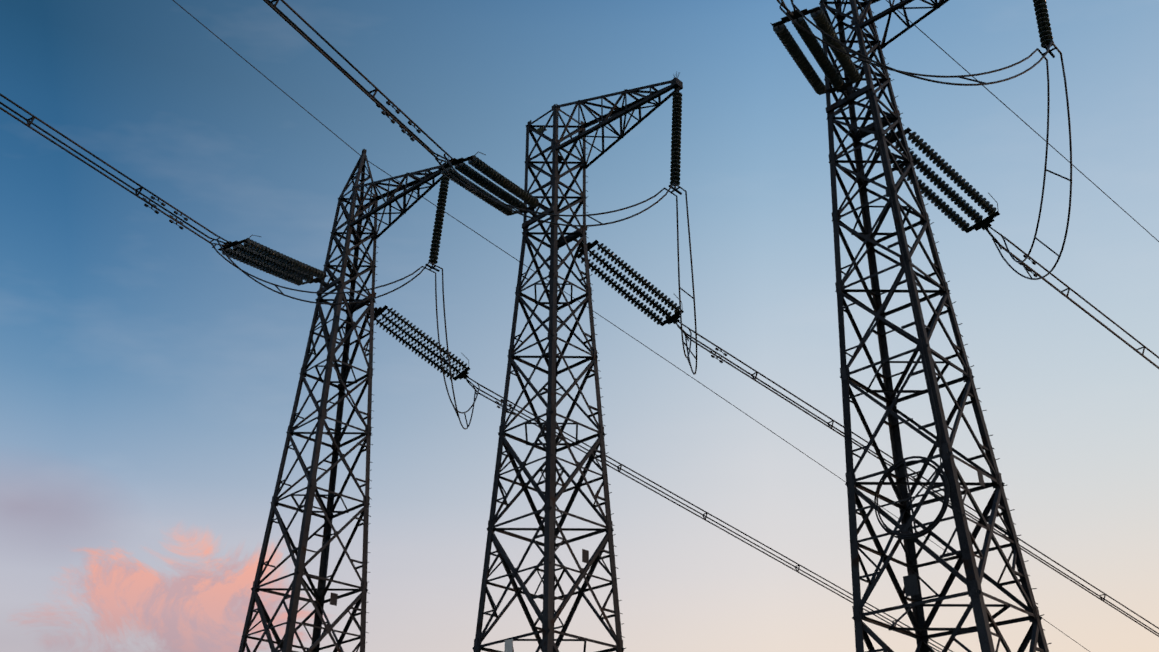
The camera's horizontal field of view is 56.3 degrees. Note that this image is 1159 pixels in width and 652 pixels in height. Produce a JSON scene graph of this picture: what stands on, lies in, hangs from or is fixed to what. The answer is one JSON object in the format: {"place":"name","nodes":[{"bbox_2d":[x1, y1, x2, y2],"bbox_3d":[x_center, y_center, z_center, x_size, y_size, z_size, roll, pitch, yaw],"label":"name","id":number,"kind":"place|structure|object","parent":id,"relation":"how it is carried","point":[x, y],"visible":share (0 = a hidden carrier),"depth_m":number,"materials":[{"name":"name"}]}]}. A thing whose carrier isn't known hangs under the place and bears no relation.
{"place":"outdoors","nodes":[
{"label":"outdoors","id":0,"kind":"place"},
{"bbox_2d":[441,92,681,324],"bbox_3d":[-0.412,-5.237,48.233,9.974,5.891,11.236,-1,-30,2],"label":"tower insulators","id":1,"kind":"object","parent":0,"point":[484,168],"visible":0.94,"depth_m":45.88,"materials":[{"name":"black ceramic"}]},
{"bbox_2d":[472,71,682,651],"bbox_3d":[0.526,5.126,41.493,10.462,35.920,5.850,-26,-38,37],"label":"tower","id":2,"kind":"structure","parent":0,"point":[548,615],"depth_m":43.82,"materials":[{"name":"grey metal"}]},
{"bbox_2d":[0,0,1158,651],"label":"sky","id":3,"kind":"structure","parent":0,"point":[149,384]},
{"bbox_2d":[270,0,1105,599],"bbox_3d":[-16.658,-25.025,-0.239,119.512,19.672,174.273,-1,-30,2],"label":"tower fittings","id":4,"kind":"object","parent":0,"point":[674,318],"visible":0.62,"depth_m":45.33,"materials":[{"name":"grey metal"}]},
{"label":"ground","id":5,"kind":"structure","parent":0,"visible":0},
{"bbox_2d":[238,149,449,651],"bbox_3d":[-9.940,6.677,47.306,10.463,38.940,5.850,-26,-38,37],"label":"tower","id":6,"kind":"structure","parent":5,"relation":"on","point":[319,592],"depth_m":50.08,"materials":[{"name":"metal"}]},
{"bbox_2d":[222,176,466,379],"bbox_3d":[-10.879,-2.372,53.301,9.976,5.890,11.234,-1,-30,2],"label":"tower insulators","id":7,"kind":"object","parent":6,"relation":"attached to","point":[259,256],"visible":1,"depth_m":50.75,"materials":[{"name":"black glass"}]},
{"bbox_2d":[0,0,1089,651],"bbox_3d":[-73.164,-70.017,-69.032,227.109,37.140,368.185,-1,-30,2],"label":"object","id":8,"kind":"object","parent":6,"relation":"attached to","point":[438,332],"visible":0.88,"depth_m":49.11,"materials":[{"name":"grey metal"}]},
{"bbox_2d":[27,117,896,625],"bbox_3d":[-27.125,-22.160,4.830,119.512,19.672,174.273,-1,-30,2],"label":"tower fittings","id":9,"kind":"object","parent":8,"relation":"attached to","point":[379,311],"visible":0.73,"depth_m":49.07,"materials":[{"name":"metal"}]},
{"bbox_2d":[263,0,1158,636],"bbox_3d":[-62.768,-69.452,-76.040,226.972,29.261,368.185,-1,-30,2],"label":"tower conductors","id":10,"kind":"object","parent":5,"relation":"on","point":[351,78],"visible":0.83,"depth_m":43.50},
{"bbox_2d":[819,0,1050,651],"bbox_3d":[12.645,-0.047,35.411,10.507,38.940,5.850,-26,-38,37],"label":"tower","id":11,"kind":"structure","parent":5,"relation":"on","point":[965,554],"depth_m":35.75,"materials":[{"name":"metal"}]},
{"bbox_2d":[773,0,1053,230],"bbox_3d":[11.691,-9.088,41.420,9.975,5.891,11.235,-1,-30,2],"label":"tower insulators","id":12,"kind":"object","parent":11,"relation":"attached to","point":[812,44],"visible":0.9,"depth_m":39.69,"materials":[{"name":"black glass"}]},
{"bbox_2d":[770,0,1144,354],"bbox_3d":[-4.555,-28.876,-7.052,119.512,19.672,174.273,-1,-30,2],"label":"tower fittings","id":13,"kind":"object","parent":11,"relation":"attached to","point":[984,224],"visible":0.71,"depth_m":40.68,"materials":[{"name":"metal"}]},
{"bbox_2d":[777,0,1158,368],"bbox_3d":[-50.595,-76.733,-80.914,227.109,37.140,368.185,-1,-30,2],"label":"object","id":14,"kind":"object","parent":11,"relation":"attached to","point":[1006,249],"visible":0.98,"depth_m":37.16,"materials":[{"name":"grey metal"}]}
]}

